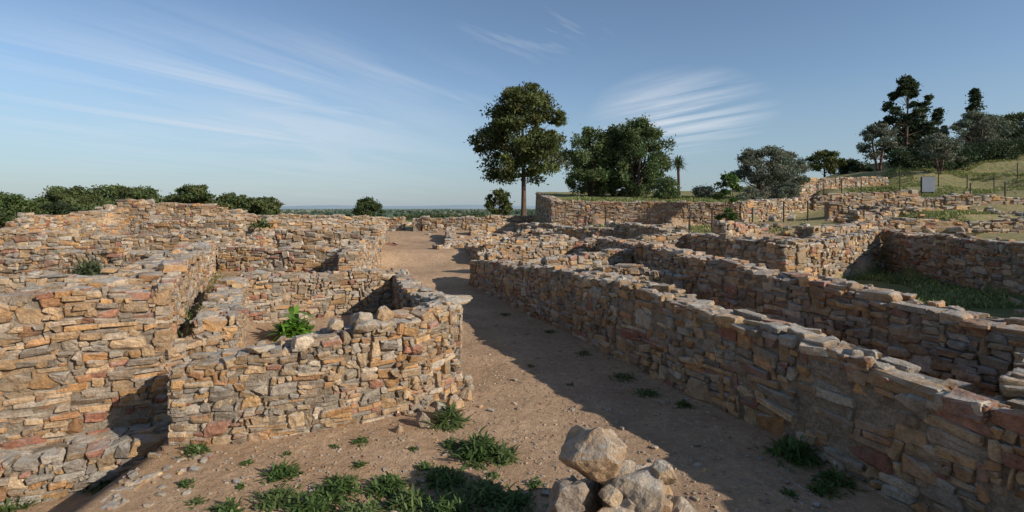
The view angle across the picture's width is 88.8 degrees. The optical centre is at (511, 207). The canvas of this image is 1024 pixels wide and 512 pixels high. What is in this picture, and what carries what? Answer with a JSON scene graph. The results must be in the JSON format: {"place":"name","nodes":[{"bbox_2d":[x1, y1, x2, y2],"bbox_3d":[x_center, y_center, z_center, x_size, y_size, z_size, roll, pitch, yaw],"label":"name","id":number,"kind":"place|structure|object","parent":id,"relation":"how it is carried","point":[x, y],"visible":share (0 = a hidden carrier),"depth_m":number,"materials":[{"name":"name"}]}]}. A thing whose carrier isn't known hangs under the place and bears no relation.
{"place":"outdoors","nodes":[
{"label":"outdoors","id":0,"kind":"place"},
{"bbox_2d":[279,205,534,208],"bbox_3d":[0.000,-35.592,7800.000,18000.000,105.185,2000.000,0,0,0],"label":"distant hills","id":1,"kind":"structure","parent":0,"point":[397,207],"depth_m":7314.90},
{"bbox_2d":[0,154,1023,511],"bbox_3d":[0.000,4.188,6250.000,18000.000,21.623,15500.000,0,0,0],"label":"ground","id":2,"kind":"structure","parent":0,"point":[414,434],"depth_m":6.49,"materials":[{"name":"soil"}]},
{"bbox_2d":[0,495,43,511],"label":"weed plant","id":3,"kind":"object","parent":2,"relation":"on","point":[11,507],"visible":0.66,"depth_m":6.25,"materials":[{"name":"green plant"}]},
{"bbox_2d":[0,191,52,227],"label":"bush","id":4,"kind":"object","parent":2,"relation":"on","point":[14,205],"visible":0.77,"depth_m":49.55,"materials":[{"name":"green plant"}]},
{"bbox_2d":[30,185,89,205],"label":"bush","id":5,"kind":"object","parent":2,"relation":"on","point":[57,193],"visible":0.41,"depth_m":78.22,"materials":[{"name":"green plant"}]},
{"bbox_2d":[0,266,126,293],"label":"dry stone wall","id":6,"kind":"structure","parent":2,"relation":"on","point":[11,283],"depth_m":11.46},
{"bbox_2d":[40,200,86,214],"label":"bush","id":7,"kind":"object","parent":2,"relation":"on","point":[60,208],"visible":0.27,"depth_m":52.75,"materials":[{"name":"green plant"}]},
{"bbox_2d":[0,205,129,235],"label":"dry stone wall","id":8,"kind":"structure","parent":2,"relation":"on","point":[110,220],"depth_m":24.75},
{"bbox_2d":[58,255,105,275],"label":"shrub","id":9,"kind":"object","parent":2,"relation":"on","point":[90,268],"visible":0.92,"depth_m":14.10,"materials":[{"name":"green plant"}]},
{"bbox_2d":[0,415,170,510],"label":"dry stone wall","id":10,"kind":"structure","parent":2,"relation":"on","point":[66,468],"depth_m":6.61,"materials":[{"name":"stone"}]},
{"bbox_2d":[0,244,173,276],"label":"dry stone wall","id":11,"kind":"structure","parent":2,"relation":"on","point":[23,259],"depth_m":14.70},
{"bbox_2d":[0,275,176,449],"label":"dry stone wall","id":12,"kind":"structure","parent":2,"relation":"on","point":[88,358],"depth_m":7.07,"materials":[{"name":"stone"}]},
{"bbox_2d":[60,194,116,210],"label":"bush","id":13,"kind":"object","parent":2,"relation":"on","point":[89,202],"visible":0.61,"depth_m":72.45,"materials":[{"name":"green plant"}]},
{"bbox_2d":[81,183,133,199],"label":"bush","id":14,"kind":"object","parent":2,"relation":"on","point":[104,191],"visible":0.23,"depth_m":80.19,"materials":[{"name":"green plant"}]},
{"bbox_2d":[0,228,242,250],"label":"dry stone wall","id":15,"kind":"structure","parent":2,"relation":"on","point":[94,240],"depth_m":20.07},
{"bbox_2d":[100,479,149,509],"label":"dry stone wall","id":16,"kind":"structure","parent":2,"relation":"on","point":[123,501],"depth_m":5.44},
{"bbox_2d":[112,185,163,204],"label":"bush","id":17,"kind":"object","parent":2,"relation":"on","point":[146,193],"visible":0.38,"depth_m":78.27,"materials":[{"name":"green plant"}]},
{"bbox_2d":[113,240,216,343],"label":"dry stone wall","id":18,"kind":"structure","parent":2,"relation":"on","point":[191,267],"depth_m":9.58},
{"bbox_2d":[92,199,253,234],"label":"dry stone wall","id":19,"kind":"structure","parent":2,"relation":"on","point":[141,211],"depth_m":28.03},
{"bbox_2d":[133,217,247,236],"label":"dry stone wall","id":20,"kind":"structure","parent":2,"relation":"on","point":[229,224],"depth_m":24.14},
{"bbox_2d":[175,439,212,460],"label":"weed plant","id":21,"kind":"object","parent":2,"relation":"on","point":[196,449],"visible":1,"depth_m":6.33,"materials":[{"name":"green plant"}]},
{"bbox_2d":[163,183,226,206],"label":"bush","id":22,"kind":"object","parent":2,"relation":"on","point":[188,194],"visible":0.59,"depth_m":76.74,"materials":[{"name":"green plant"}]},
{"bbox_2d":[164,332,238,385],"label":"dry stone wall","id":23,"kind":"structure","parent":2,"relation":"on","point":[180,352],"depth_m":7.81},
{"bbox_2d":[189,277,250,351],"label":"dry stone wall","id":24,"kind":"structure","parent":2,"relation":"on","point":[226,316],"depth_m":8.95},
{"bbox_2d":[206,496,253,511],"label":"weed plant","id":25,"kind":"object","parent":2,"relation":"on","point":[226,507],"visible":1,"depth_m":5.17,"materials":[{"name":"green plant"}]},
{"bbox_2d":[214,192,246,209],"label":"bush","id":26,"kind":"object","parent":2,"relation":"on","point":[232,200],"visible":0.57,"depth_m":80.40,"materials":[{"name":"green plant"}]},
{"bbox_2d":[197,231,274,269],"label":"dry stone wall","id":27,"kind":"structure","parent":2,"relation":"on","point":[261,238],"depth_m":19.12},
{"bbox_2d":[238,196,284,214],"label":"bush","id":28,"kind":"object","parent":2,"relation":"on","point":[259,205],"visible":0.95,"depth_m":78.81,"materials":[{"name":"green plant"}]},
{"bbox_2d":[8,211,534,219],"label":"scrub thicket","id":29,"kind":"object","parent":2,"relation":"on","point":[475,214],"visible":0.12,"depth_m":80.71,"materials":[{"name":"green plant"}]},
{"bbox_2d":[249,482,311,511],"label":"weed plant","id":30,"kind":"object","parent":2,"relation":"on","point":[270,502],"visible":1,"depth_m":5.30,"materials":[{"name":"green plant"}]},
{"bbox_2d":[258,458,304,486],"bbox_3d":[-2.582,2.942,5.876,0.576,0.220,0.544,0,0,31],"label":"weed plant","id":31,"kind":"object","parent":2,"relation":"on","point":[276,471],"visible":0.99,"depth_m":5.83,"materials":[{"name":"green plant"}]},
{"bbox_2d":[217,243,355,271],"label":"dry stone wall","id":32,"kind":"structure","parent":2,"relation":"on","point":[309,258],"depth_m":16.38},
{"bbox_2d":[266,305,316,341],"bbox_3d":[-4.578,2.386,10.777,1.216,0.790,1.074,0,0,23],"label":"broadleaf plant","id":33,"kind":"object","parent":2,"relation":"on","point":[292,326],"visible":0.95,"depth_m":10.70,"materials":[{"name":"green plant"}]},
{"bbox_2d":[111,295,473,507],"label":"fallen stones","id":34,"kind":"object","parent":2,"relation":"on","point":[362,322],"visible":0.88,"depth_m":7.24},
{"bbox_2d":[231,215,382,234],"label":"dry stone wall","id":35,"kind":"structure","parent":2,"relation":"on","point":[313,224],"depth_m":28.14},
{"bbox_2d":[277,213,344,219],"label":"dry stone wall","id":36,"kind":"structure","parent":2,"relation":"on","point":[282,216],"depth_m":45.01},
{"bbox_2d":[283,491,340,511],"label":"weed plant","id":37,"kind":"object","parent":2,"relation":"on","point":[311,503],"visible":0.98,"depth_m":5.19,"materials":[{"name":"green plant"}]},
{"bbox_2d":[167,298,462,446],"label":"dry stone wall","id":38,"kind":"structure","parent":2,"relation":"on","point":[402,361],"depth_m":6.95,"materials":[{"name":"stone"}]},
{"bbox_2d":[261,226,382,248],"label":"dry stone wall","id":39,"kind":"structure","parent":2,"relation":"on","point":[282,237],"depth_m":22.10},
{"bbox_2d":[242,268,410,323],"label":"dry stone wall","id":40,"kind":"structure","parent":2,"relation":"on","point":[274,296],"depth_m":12.80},
{"bbox_2d":[300,472,370,507],"bbox_3d":[-1.794,2.958,5.522,0.709,0.215,0.658,0,0,20],"label":"weed plant","id":41,"kind":"object","parent":2,"relation":"on","point":[337,486],"visible":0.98,"depth_m":5.49,"materials":[{"name":"green plant"}]},
{"bbox_2d":[337,225,383,270],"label":"dry stone wall","id":42,"kind":"structure","parent":2,"relation":"on","point":[366,252],"depth_m":17.04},
{"bbox_2d":[334,494,389,511],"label":"weed plant","id":43,"kind":"object","parent":2,"relation":"on","point":[371,505],"visible":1,"depth_m":5.16,"materials":[{"name":"green plant"}]},
{"bbox_2d":[350,196,383,216],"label":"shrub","id":44,"kind":"object","parent":2,"relation":"on","point":[369,206],"visible":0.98,"depth_m":78.83,"materials":[{"name":"green plant"}]},
{"bbox_2d":[364,471,410,510],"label":"weed plant","id":45,"kind":"object","parent":2,"relation":"on","point":[391,482],"visible":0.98,"depth_m":5.57,"materials":[{"name":"green plant"}]},
{"bbox_2d":[277,208,534,217],"bbox_3d":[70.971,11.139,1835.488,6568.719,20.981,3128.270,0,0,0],"label":"distant trees","id":46,"kind":"object","parent":2,"relation":"on","point":[434,211],"visible":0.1,"depth_m":1271.74,"materials":[{"name":"green plant"}]},
{"bbox_2d":[382,484,432,511],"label":"weed plant","id":47,"kind":"object","parent":2,"relation":"on","point":[411,496],"visible":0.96,"depth_m":5.29,"materials":[{"name":"green plant"}]},
{"bbox_2d":[391,268,462,390],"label":"dry stone wall","id":48,"kind":"structure","parent":2,"relation":"on","point":[411,291],"depth_m":10.54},
{"bbox_2d":[414,464,472,493],"bbox_3d":[-0.753,2.937,5.700,0.722,0.227,0.701,0,0,0],"label":"weed plant","id":49,"kind":"object","parent":2,"relation":"on","point":[443,477],"visible":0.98,"depth_m":5.67,"materials":[{"name":"green plant"}]},
{"bbox_2d":[423,395,472,433],"bbox_3d":[-0.865,2.810,7.160,0.728,0.519,0.665,0,0,0],"label":"weed plant","id":50,"kind":"object","parent":2,"relation":"on","point":[451,413],"visible":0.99,"depth_m":7.10,"materials":[{"name":"green plant"}]},
{"bbox_2d":[408,485,491,511],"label":"weed plant","id":51,"kind":"object","parent":2,"relation":"on","point":[447,505],"visible":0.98,"depth_m":5.16,"materials":[{"name":"green plant"}]},
{"bbox_2d":[444,226,457,248],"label":"stone pillar","id":52,"kind":"structure","parent":2,"relation":"on","point":[450,234],"depth_m":27.70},
{"bbox_2d":[432,231,515,249],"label":"dry stone wall","id":53,"kind":"structure","parent":2,"relation":"on","point":[483,240],"depth_m":27.14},
{"bbox_2d":[432,471,516,511],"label":"weed plant","id":54,"kind":"object","parent":2,"relation":"on","point":[484,491],"visible":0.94,"depth_m":5.33,"materials":[{"name":"green plant"}]},
{"bbox_2d":[464,242,484,260],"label":"dry stone wall","id":55,"kind":"structure","parent":2,"relation":"on","point":[472,250],"depth_m":23.47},
{"bbox_2d":[421,214,533,230],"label":"dry stone wall","id":56,"kind":"structure","parent":2,"relation":"on","point":[460,223],"depth_m":35.58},
{"bbox_2d":[447,425,512,471],"bbox_3d":[-0.368,2.864,6.280,0.863,0.404,0.915,0,0,0],"label":"weed plant","id":57,"kind":"object","parent":2,"relation":"on","point":[474,450],"visible":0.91,"depth_m":6.21,"materials":[{"name":"green plant"}]},
{"bbox_2d":[468,221,519,235],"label":"dry stone wall","id":58,"kind":"structure","parent":2,"relation":"on","point":[489,228],"depth_m":31.87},
{"bbox_2d":[483,187,514,215],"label":"pine tree","id":59,"kind":"object","parent":2,"relation":"on","point":[501,197],"visible":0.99,"depth_m":69.42,"materials":[{"name":"green plant"}]},
{"bbox_2d":[487,443,519,467],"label":"weed plant","id":60,"kind":"object","parent":2,"relation":"on","point":[506,454],"visible":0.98,"depth_m":6.15,"materials":[{"name":"green plant"}]},
{"bbox_2d":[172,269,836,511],"bbox_3d":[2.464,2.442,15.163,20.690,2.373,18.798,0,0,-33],"label":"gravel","id":61,"kind":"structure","parent":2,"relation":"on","point":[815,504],"depth_m":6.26,"materials":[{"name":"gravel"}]},
{"bbox_2d":[489,485,548,511],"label":"weed plant","id":62,"kind":"object","parent":2,"relation":"on","point":[512,496],"visible":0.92,"depth_m":5.22,"materials":[{"name":"green plant"}]},
{"bbox_2d":[464,80,574,215],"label":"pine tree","id":63,"kind":"object","parent":2,"relation":"on","point":[518,110],"visible":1,"depth_m":56.78,"materials":[{"name":"green plant"}]},
{"bbox_2d":[478,235,560,251],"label":"dry stone wall","id":64,"kind":"structure","parent":2,"relation":"on","point":[530,241],"depth_m":23.18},
{"bbox_2d":[485,239,593,262],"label":"dry stone wall","id":65,"kind":"structure","parent":2,"relation":"on","point":[535,254],"depth_m":20.09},
{"bbox_2d":[515,222,568,232],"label":"dry stone wall","id":66,"kind":"structure","parent":2,"relation":"on","point":[521,226],"depth_m":27.95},
{"bbox_2d":[73,191,1023,509],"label":"rubble","id":67,"kind":"object","parent":2,"relation":"on","point":[131,475],"visible":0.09,"depth_m":21.74,"materials":[{"name":"stone"}]},
{"bbox_2d":[535,192,561,222],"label":"retaining wall","id":68,"kind":"structure","parent":2,"relation":"on","point":[543,207],"depth_m":37.97,"materials":[{"name":"stone"}]},
{"bbox_2d":[541,248,632,270],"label":"dry stone wall","id":69,"kind":"structure","parent":2,"relation":"on","point":[585,260],"depth_m":15.24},
{"bbox_2d":[561,125,618,196],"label":"willow tree","id":70,"kind":"object","parent":2,"relation":"on","point":[584,177],"visible":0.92,"depth_m":40.20,"materials":[{"name":"green plant"}]},
{"bbox_2d":[554,225,626,239],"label":"dry stone wall","id":71,"kind":"structure","parent":2,"relation":"on","point":[581,233],"depth_m":24.18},
{"bbox_2d":[177,159,1023,335],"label":"grass","id":72,"kind":"structure","parent":2,"relation":"on","point":[966,296],"depth_m":22.89,"materials":[{"name":"green plant"}]},
{"bbox_2d":[581,124,646,196],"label":"willow tree","id":73,"kind":"object","parent":2,"relation":"on","point":[613,133],"visible":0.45,"depth_m":40.31,"materials":[{"name":"green plant"}]},
{"bbox_2d":[546,425,696,511],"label":"stone pile","id":74,"kind":"object","parent":2,"relation":"on","point":[614,480],"visible":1,"depth_m":4.49,"materials":[{"name":"stone"}]},
{"bbox_2d":[601,114,677,196],"bbox_3d":[9.681,-3.811,39.923,5.990,6.835,5.164,0,0,0],"label":"willow tree","id":75,"kind":"object","parent":2,"relation":"on","point":[641,134],"visible":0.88,"depth_m":39.10,"materials":[{"name":"green plant"}]},
{"bbox_2d":[592,260,691,293],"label":"dry stone wall","id":76,"kind":"structure","parent":2,"relation":"on","point":[643,273],"depth_m":12.07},
{"bbox_2d":[551,199,739,227],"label":"retaining wall","id":77,"kind":"structure","parent":2,"relation":"on","point":[577,213],"depth_m":29.34,"materials":[{"name":"stone"}]},
{"bbox_2d":[635,229,685,248],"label":"dry stone wall","id":78,"kind":"structure","parent":2,"relation":"on","point":[676,237],"depth_m":18.09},
{"bbox_2d":[650,175,684,199],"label":"shrub","id":79,"kind":"object","parent":2,"relation":"on","point":[669,184],"visible":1,"depth_m":34.61,"materials":[{"name":"green plant"}]},
{"bbox_2d":[690,183,717,197],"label":"shrub","id":80,"kind":"object","parent":2,"relation":"on","point":[702,191],"visible":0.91,"depth_m":35.54,"materials":[{"name":"green plant"}]},
{"bbox_2d":[606,221,807,272],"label":"dry stone wall","id":81,"kind":"structure","parent":2,"relation":"on","point":[751,249],"depth_m":16.21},
{"bbox_2d":[712,171,743,221],"bbox_3d":[11.258,-0.377,27.248,1.562,3.167,1.368,0,0,42],"label":"fig tree","id":82,"kind":"object","parent":2,"relation":"on","point":[732,182],"visible":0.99,"depth_m":27.01,"materials":[{"name":"green plant"}]},
{"bbox_2d":[713,220,759,237],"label":"dry stone wall","id":83,"kind":"structure","parent":2,"relation":"on","point":[736,229],"depth_m":20.45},
{"bbox_2d":[469,259,1023,511],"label":"dry stone wall","id":84,"kind":"structure","parent":2,"relation":"on","point":[905,434],"depth_m":6.38,"materials":[{"name":"stone"}]},
{"bbox_2d":[735,187,769,200],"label":"shrub","id":85,"kind":"object","parent":2,"relation":"on","point":[756,193],"visible":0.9,"depth_m":31.75,"materials":[{"name":"green plant"}]},
{"bbox_2d":[729,145,801,198],"bbox_3d":[16.767,-2.239,35.039,4.332,3.979,4.850,0,0,0],"label":"olive tree","id":86,"kind":"object","parent":2,"relation":"on","point":[782,162],"visible":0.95,"depth_m":34.13,"materials":[{"name":"green plant"}]},
{"bbox_2d":[736,196,812,222],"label":"retaining wall","id":87,"kind":"structure","parent":2,"relation":"on","point":[763,205],"depth_m":29.46,"materials":[{"name":"stone"}]},
{"bbox_2d":[764,180,800,198],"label":"shrub","id":88,"kind":"object","parent":2,"relation":"on","point":[782,190],"visible":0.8,"depth_m":32.59,"materials":[{"name":"green plant"}]},
{"bbox_2d":[764,151,813,191],"bbox_3d":[18.884,-2.144,35.952,3.043,3.572,3.487,0,0,36],"label":"olive tree","id":89,"kind":"object","parent":2,"relation":"on","point":[802,179],"visible":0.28,"depth_m":35.34,"materials":[{"name":"green plant"}]},
{"bbox_2d":[754,433,827,473],"bbox_3d":[3.431,2.875,6.295,0.866,0.375,0.780,0,0,-18],"label":"weed plant","id":90,"kind":"object","parent":2,"relation":"on","point":[791,450],"visible":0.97,"depth_m":6.24,"materials":[{"name":"green plant"}]},
{"bbox_2d":[595,236,1023,396],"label":"dry stone wall","id":91,"kind":"structure","parent":2,"relation":"on","point":[938,340],"depth_m":8.19,"materials":[{"name":"stone"}]},
{"bbox_2d":[765,229,881,276],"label":"dry stone wall","id":92,"kind":"structure","parent":2,"relation":"on","point":[828,253],"depth_m":15.68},
{"bbox_2d":[803,149,847,176],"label":"pine tree","id":93,"kind":"object","parent":2,"relation":"on","point":[830,161],"visible":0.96,"depth_m":54.24,"materials":[{"name":"green plant"}]},
{"bbox_2d":[794,176,888,196],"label":"dry stone wall","id":94,"kind":"structure","parent":2,"relation":"on","point":[867,181],"depth_m":39.73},
{"bbox_2d":[836,157,875,174],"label":"pine tree","id":95,"kind":"object","parent":2,"relation":"on","point":[854,165],"visible":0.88,"depth_m":59.11,"materials":[{"name":"green plant"}]},
{"bbox_2d":[809,189,918,210],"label":"dry stone wall","id":96,"kind":"structure","parent":2,"relation":"on","point":[849,197],"depth_m":30.67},
{"bbox_2d":[855,122,904,170],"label":"olive tree","id":97,"kind":"object","parent":2,"relation":"on","point":[886,134],"visible":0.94,"depth_m":47.82,"materials":[{"name":"green plant"}]},
{"bbox_2d":[822,196,948,218],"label":"dry stone wall","id":98,"kind":"structure","parent":2,"relation":"on","point":[832,209],"depth_m":27.05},
{"bbox_2d":[863,73,939,156],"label":"conifer tree","id":99,"kind":"object","parent":2,"relation":"on","point":[908,85],"visible":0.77,"depth_m":54.55,"materials":[{"name":"green plant"}]},
{"bbox_2d":[846,205,971,222],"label":"dry stone wall","id":100,"kind":"structure","parent":2,"relation":"on","point":[857,215],"depth_m":23.88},
{"bbox_2d":[795,217,1023,238],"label":"dry stone wall","id":101,"kind":"structure","parent":2,"relation":"on","point":[1005,225],"depth_m":21.00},
{"bbox_2d":[920,176,934,195],"bbox_3d":[26.300,-1.242,33.045,0.920,1.460,0.140,0,0,0],"label":"information sign","id":102,"kind":"object","parent":2,"relation":"on","point":[927,184],"visible":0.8,"depth_m":32.98,"materials":[{"name":"metal"}]},
{"bbox_2d":[917,132,966,171],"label":"olive tree","id":103,"kind":"object","parent":2,"relation":"on","point":[951,145],"visible":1,"depth_m":41.58,"materials":[{"name":"green plant"}]},
{"bbox_2d":[880,228,1023,295],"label":"dry stone wall","id":104,"kind":"structure","parent":2,"relation":"on","point":[967,260],"depth_m":14.50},
{"bbox_2d":[882,135,1023,170],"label":"hedge","id":105,"kind":"object","parent":2,"relation":"on","point":[983,152],"visible":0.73,"depth_m":46.06,"materials":[{"name":"green plant"}]},
{"bbox_2d":[939,194,974,205],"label":"dry stone wall","id":106,"kind":"structure","parent":2,"relation":"on","point":[960,199],"depth_m":26.69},
{"bbox_2d":[962,87,987,143],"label":"cypress tree","id":107,"kind":"object","parent":2,"relation":"on","point":[974,94],"visible":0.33,"depth_m":61.72,"materials":[{"name":"green plant"}]},
{"bbox_2d":[936,109,1018,145],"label":"olive tree","id":108,"kind":"object","parent":2,"relation":"on","point":[958,126],"visible":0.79,"depth_m":48.76,"materials":[{"name":"green plant"}]},
{"bbox_2d":[957,113,1016,144],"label":"olive tree","id":109,"kind":"object","parent":2,"relation":"on","point":[1006,133],"visible":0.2,"depth_m":51.17,"materials":[{"name":"green plant"}]},
{"bbox_2d":[963,116,1023,153],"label":"tree","id":110,"kind":"object","parent":2,"relation":"on","point":[1019,131],"visible":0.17,"depth_m":54.65,"materials":[{"name":"green plant"}]},
{"bbox_2d":[968,194,1023,206],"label":"dry stone wall","id":111,"kind":"structure","parent":2,"relation":"on","point":[987,199],"depth_m":26.57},
{"bbox_2d":[999,352,1023,399],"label":"dry stone wall","id":112,"kind":"structure","parent":2,"relation":"on","point":[1011,385],"depth_m":5.03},
{"bbox_2d":[0,0,1023,205],"label":"sky","id":113,"kind":"structure","parent":0,"point":[293,102],"materials":[{"name":"blue"}]},
{"bbox_2d":[394,230,894,511],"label":"dirt path","id":114,"kind":"structure","parent":0,"point":[416,253],"depth_m":7.64,"materials":[{"name":"soil"}]},
{"bbox_2d":[806,480,848,499],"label":"weed plant","id":115,"kind":"object","parent":114,"relation":"on","point":[820,486],"visible":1,"depth_m":5.52,"materials":[{"name":"green plant"}]},
{"bbox_2d":[809,463,868,494],"bbox_3d":[3.563,2.960,5.704,0.563,0.184,0.468,0,0,35],"label":"weed plant","id":116,"kind":"object","parent":114,"relation":"on","point":[832,475],"visible":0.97,"depth_m":5.73,"materials":[{"name":"green plant"}]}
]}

